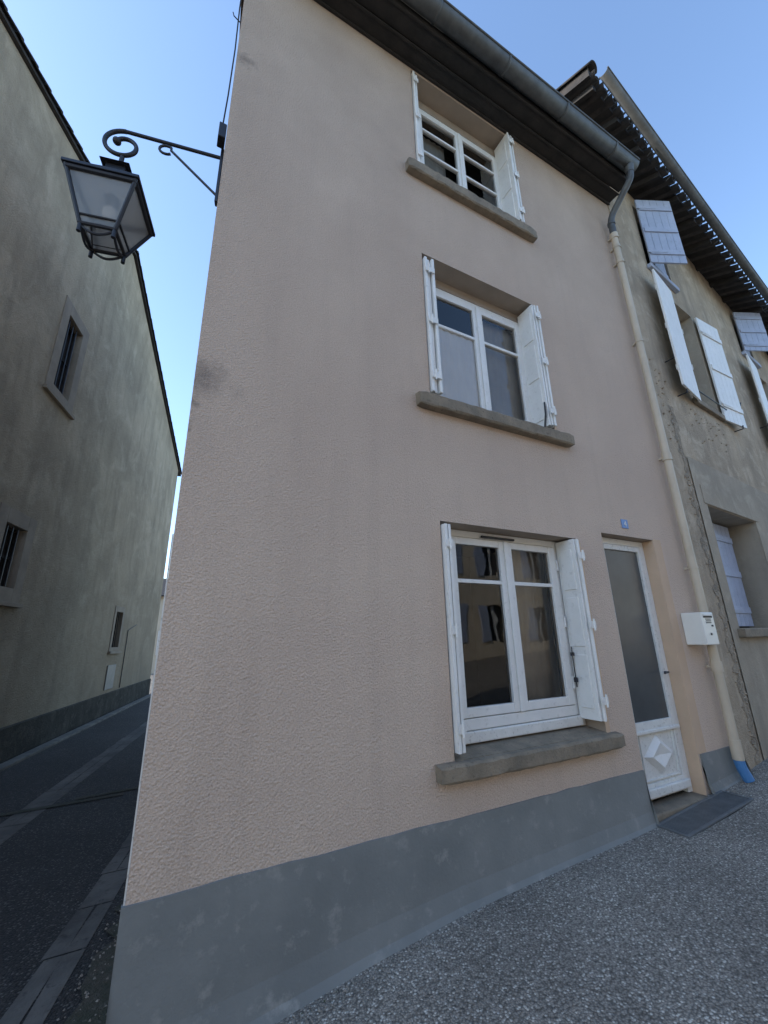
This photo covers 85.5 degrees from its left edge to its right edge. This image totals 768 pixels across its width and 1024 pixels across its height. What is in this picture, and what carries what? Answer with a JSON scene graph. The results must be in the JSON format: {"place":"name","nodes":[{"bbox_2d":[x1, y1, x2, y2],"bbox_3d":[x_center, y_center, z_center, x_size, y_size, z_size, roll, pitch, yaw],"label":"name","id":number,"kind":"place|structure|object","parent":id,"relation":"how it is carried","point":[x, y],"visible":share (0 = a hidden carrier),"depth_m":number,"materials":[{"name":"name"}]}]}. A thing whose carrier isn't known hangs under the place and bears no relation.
{"place":"outdoors","nodes":[
{"label":"outdoors","id":0,"kind":"place"},
{"bbox_2d":[0,696,152,1023],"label":"alley road","id":1,"kind":"structure","parent":0,"point":[55,861],"depth_m":3.86,"materials":[{"name":"grey asphalt"}]},
{"bbox_2d":[0,792,123,815],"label":"asphalt patch","id":2,"kind":"object","parent":1,"relation":"on","point":[55,805],"visible":1,"depth_m":4.88,"materials":[{"name":"grey asphalt"}]},
{"bbox_2d":[0,825,135,1023],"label":"alley gutter","id":3,"kind":"object","parent":1,"relation":"on","point":[107,887],"visible":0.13,"depth_m":2.55,"materials":[{"name":"concrete"}]},
{"bbox_2d":[0,721,148,844],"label":"alley gutter","id":4,"kind":"object","parent":1,"relation":"on","point":[8,832],"visible":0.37,"depth_m":5.41,"materials":[{"name":"concrete"}]},
{"bbox_2d":[0,694,150,771],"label":"kerb","id":5,"kind":"structure","parent":1,"relation":"on","point":[20,758],"depth_m":8.13,"materials":[{"name":"concrete"}]},
{"bbox_2d":[75,786,140,799],"bbox_3d":[-3.380,3.557,5.298,0.916,0.001,0.090,10,-20,-33],"label":"asphalt patch","id":6,"kind":"object","parent":1,"relation":"on","point":[93,795],"visible":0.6,"depth_m":5.22,"materials":[{"name":"grey asphalt"}]},
{"bbox_2d":[3,0,767,578],"label":"sky","id":7,"kind":"structure","parent":0,"point":[696,70],"materials":[{"name":"blue"}]},
{"bbox_2d":[149,674,767,1023],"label":"ground","id":8,"kind":"structure","parent":0,"point":[632,943],"depth_m":2.19,"materials":[{"name":"grey gravel"}]},
{"bbox_2d":[0,679,150,763],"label":"base band","id":9,"kind":"object","parent":8,"relation":"on","point":[19,739],"visible":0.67,"depth_m":8.59,"materials":[{"name":"black paint"}]},
{"bbox_2d":[0,679,149,729],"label":"base band top","id":10,"kind":"object","parent":9,"relation":"attached to","point":[66,706],"visible":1,"depth_m":8.68,"materials":[{"name":"grey concrete"}]},
{"bbox_2d":[0,104,177,727],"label":"alley wall","id":11,"kind":"structure","parent":8,"relation":"on","point":[91,488],"depth_m":8.36,"materials":[{"name":"grey paint"}]},
{"bbox_2d":[0,531,10,575],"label":"window pane","id":12,"kind":"object","parent":11,"relation":"attached to","point":[6,543],"depth_m":6.79,"materials":[{"name":"black glass"}]},
{"bbox_2d":[0,526,16,586],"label":"window frame","id":13,"kind":"object","parent":11,"relation":"attached to","point":[8,558],"visible":0.73,"depth_m":6.77,"materials":[{"name":"brown wood"}]},
{"bbox_2d":[0,601,23,607],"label":"window sill","id":14,"kind":"structure","parent":11,"relation":"attached to","point":[10,604],"depth_m":6.60,"materials":[{"name":"grey stone"}]},
{"bbox_2d":[0,502,37,602],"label":"window","id":15,"kind":"structure","parent":11,"relation":"attached to","point":[17,518],"depth_m":6.81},
{"bbox_2d":[0,524,8,557],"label":"window bar","id":16,"kind":"object","parent":15,"relation":"attached to","point":[4,539],"depth_m":6.50,"materials":[{"name":"paint"}]},
{"bbox_2d":[0,526,13,582],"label":"window bar","id":17,"kind":"object","parent":15,"relation":"attached to","point":[6,554],"depth_m":6.57,"materials":[{"name":"paint"}]},
{"bbox_2d":[4,529,18,586],"bbox_3d":[-6.019,0.736,6.715,0.016,0.960,0.018,4,-18,-15],"label":"window bar","id":18,"kind":"object","parent":15,"relation":"attached to","point":[11,558],"depth_m":6.71,"materials":[{"name":"paint"}]},
{"bbox_2d":[42,384,74,419],"bbox_3d":[-6.054,-2.033,7.758,0.070,0.067,1.173,4,-18,-15],"label":"window sill","id":19,"kind":"structure","parent":11,"relation":"attached to","point":[57,400],"depth_m":7.67,"materials":[{"name":"grey stone"}]},
{"bbox_2d":[0,316,122,646],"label":"alley wall reveals","id":20,"kind":"object","parent":11,"relation":"attached to","point":[21,539],"visible":0.4,"depth_m":8.14,"materials":[{"name":"grey paint"}]},
{"bbox_2d":[54,324,74,392],"bbox_3d":[-6.242,-2.982,7.998,0.040,1.530,0.613,4,-18,-15],"label":"window frame","id":21,"kind":"object","parent":11,"relation":"attached to","point":[67,361],"visible":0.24,"depth_m":8.22,"materials":[{"name":"brown wood"}]},
{"bbox_2d":[55,331,70,388],"bbox_3d":[-6.300,-2.986,7.982,0.001,1.530,0.613,4,-18,-15],"label":"window pane","id":22,"kind":"object","parent":21,"relation":"attached to","point":[63,357],"visible":0.2,"depth_m":8.24,"materials":[{"name":"black glass"}]},
{"bbox_2d":[44,295,89,412],"bbox_3d":[-6.114,-3.003,8.043,0.049,1.950,1.093,4,-18,-15],"label":"window surround","id":23,"kind":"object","parent":11,"relation":"attached to","point":[69,309],"depth_m":7.92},
{"bbox_2d":[54,320,70,384],"bbox_3d":[-6.104,-3.020,7.884,0.016,1.530,0.018,4,-18,-15],"label":"window bar","id":24,"kind":"object","parent":23,"relation":"attached to","point":[62,352],"depth_m":7.88,"materials":[{"name":"paint"}]},
{"bbox_2d":[58,325,73,389],"bbox_3d":[-6.146,-2.976,8.025,0.016,1.530,0.018,4,-18,-15],"label":"window bar","id":25,"kind":"object","parent":23,"relation":"attached to","point":[66,357],"depth_m":8.02,"materials":[{"name":"paint"}]},
{"bbox_2d":[62,330,76,393],"bbox_3d":[-6.187,-2.932,8.165,0.016,1.530,0.018,4,-18,-15],"label":"window bar","id":26,"kind":"object","parent":23,"relation":"attached to","point":[69,362],"depth_m":8.16,"materials":[{"name":"paint"}]},
{"bbox_2d":[0,19,177,468],"bbox_3d":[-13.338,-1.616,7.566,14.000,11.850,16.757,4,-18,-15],"label":"gable","id":27,"kind":"structure","parent":11,"relation":"on","point":[45,145],"depth_m":7.88,"materials":[{"name":"grey paint"}]},
{"bbox_2d":[0,7,180,475],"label":"roof","id":28,"kind":"structure","parent":27,"relation":"on","point":[20,48],"depth_m":7.39,"materials":[{"name":"ceramic"}]},
{"bbox_2d":[0,0,181,474],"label":"verge tiles","id":29,"kind":"object","parent":28,"relation":"attached to","point":[3,6],"visible":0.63,"depth_m":7.36,"materials":[{"name":"ceramic"}]},
{"bbox_2d":[103,664,115,690],"bbox_3d":[-7.468,4.495,11.315,0.031,0.620,0.664,4,-18,-15],"label":"meter hatch","id":30,"kind":"object","parent":11,"relation":"attached to","point":[109,677],"visible":1,"depth_m":11.26,"materials":[{"name":"metal"}]},
{"bbox_2d":[107,651,120,653],"bbox_3d":[-7.462,3.890,11.505,0.070,0.067,0.942,4,-18,-15],"label":"window sill","id":31,"kind":"structure","parent":11,"relation":"attached to","point":[113,652],"depth_m":11.35,"materials":[{"name":"grey stone"}]},
{"bbox_2d":[108,606,125,650],"bbox_3d":[-7.514,3.279,11.680,0.048,1.200,0.862,4,-18,-15],"label":"window","id":32,"kind":"structure","parent":11,"relation":"attached to","point":[119,609],"depth_m":11.60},
{"bbox_2d":[119,624,136,687],"bbox_3d":[-7.854,4.374,12.762,0.022,1.812,0.832,4,-18,-15],"label":"wall cable","id":33,"kind":"object","parent":11,"relation":"attached to","point":[124,655],"depth_m":12.38,"materials":[{"name":"paint"}]},
{"bbox_2d":[64,899,125,1023],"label":"alley dirt verge","id":34,"kind":"structure","parent":8,"relation":"on","point":[98,987],"depth_m":2.26,"materials":[{"name":"black gravel"}]},
{"bbox_2d":[151,596,165,673],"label":"front wall","id":35,"kind":"structure","parent":8,"relation":"on","point":[158,629],"depth_m":26.92,"materials":[{"name":"beige paint"}]},
{"bbox_2d":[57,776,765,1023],"bbox_3d":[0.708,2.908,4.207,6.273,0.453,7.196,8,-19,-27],"label":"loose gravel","id":36,"kind":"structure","parent":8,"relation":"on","point":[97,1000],"depth_m":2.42,"materials":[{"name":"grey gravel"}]},
{"bbox_2d":[106,0,753,1023],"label":"beige townhouse","id":37,"kind":"structure","parent":8,"relation":"on","point":[428,660],"depth_m":3.29,"materials":[{"name":"paint"}]},
{"bbox_2d":[61,128,223,264],"bbox_3d":[-1.774,-2.442,3.172,0.952,1.244,0.470,3,-18,-15],"label":"street lamp","id":38,"kind":"object","parent":37,"relation":"attached to","point":[111,210],"visible":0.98,"depth_m":3.05,"materials":[{"name":"metal"}]},
{"bbox_2d":[217,0,241,149],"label":"cable","id":39,"kind":"object","parent":37,"relation":"attached to","point":[221,135],"visible":1,"depth_m":3.43,"materials":[{"name":"paint"}]},
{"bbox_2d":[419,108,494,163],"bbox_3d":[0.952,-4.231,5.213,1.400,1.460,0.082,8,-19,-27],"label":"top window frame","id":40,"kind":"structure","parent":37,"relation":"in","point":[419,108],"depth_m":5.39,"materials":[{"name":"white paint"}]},
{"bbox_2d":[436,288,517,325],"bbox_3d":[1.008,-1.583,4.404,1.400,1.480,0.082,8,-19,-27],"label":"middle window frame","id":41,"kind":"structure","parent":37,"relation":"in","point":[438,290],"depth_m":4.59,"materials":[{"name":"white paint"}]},
{"bbox_2d":[451,529,579,730],"bbox_3d":[1.087,0.966,3.609,1.410,1.558,0.082,8,-19,-27],"label":"ground window frame","id":42,"kind":"structure","parent":37,"relation":"in","point":[483,722],"depth_m":3.54,"materials":[{"name":"white paint"}]},
{"bbox_2d":[621,519,628,528],"bbox_3d":[2.577,0.127,4.443,0.110,0.100,0.010,8,-19,-27],"label":"house number plate","id":43,"kind":"object","parent":37,"relation":"attached to","point":[624,523],"visible":1,"depth_m":4.44,"materials":[{"name":"blue metal"}]},
{"bbox_2d":[639,730,680,783],"bbox_3d":[2.581,2.285,3.925,0.571,0.420,0.025,8,-19,-27],"label":"door panel","id":44,"kind":"structure","parent":37,"relation":"in","point":[665,736],"depth_m":3.91,"materials":[{"name":"white paint"}]},
{"bbox_2d":[607,162,754,782],"bbox_3d":[3.559,-1.197,5.088,0.139,7.951,0.546,8,-19,-29],"label":"downpipe","id":45,"kind":"object","parent":37,"relation":"attached to","point":[734,741],"visible":1,"depth_m":4.94,"materials":[{"name":"metal"}]},
{"bbox_2d":[681,612,718,644],"bbox_3d":[3.347,1.234,4.397,0.235,0.325,0.207,8,-19,-27],"label":"mailbox","id":46,"kind":"object","parent":37,"relation":"attached to","point":[699,628],"visible":1,"depth_m":4.33,"materials":[{"name":"metal"}]},
{"bbox_2d":[556,60,767,768],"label":"old stone townhouse","id":47,"kind":"structure","parent":8,"relation":"on","point":[701,313],"depth_m":6.55,"materials":[{"name":"beige stone"}]},
{"bbox_2d":[639,232,649,263],"label":"window pane","id":48,"kind":"structure","parent":47,"relation":"in","point":[641,236],"depth_m":7.66,"materials":[{"name":"black glass"}]},
{"bbox_2d":[656,790,753,838],"bbox_3d":[2.784,2.601,3.579,1.080,0.044,0.260,3,-17,-28],"label":"door grate","id":49,"kind":"object","parent":8,"relation":"on","point":[689,822],"visible":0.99,"depth_m":3.55,"materials":[{"name":"metal"}]},
{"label":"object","id":50,"kind":"object","parent":8,"relation":"on","visible":0},
{"bbox_2d":[161,579,166,595],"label":"roof","id":51,"kind":"structure","parent":50,"relation":"on","point":[163,587],"depth_m":28.81,"materials":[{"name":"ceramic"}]}
]}

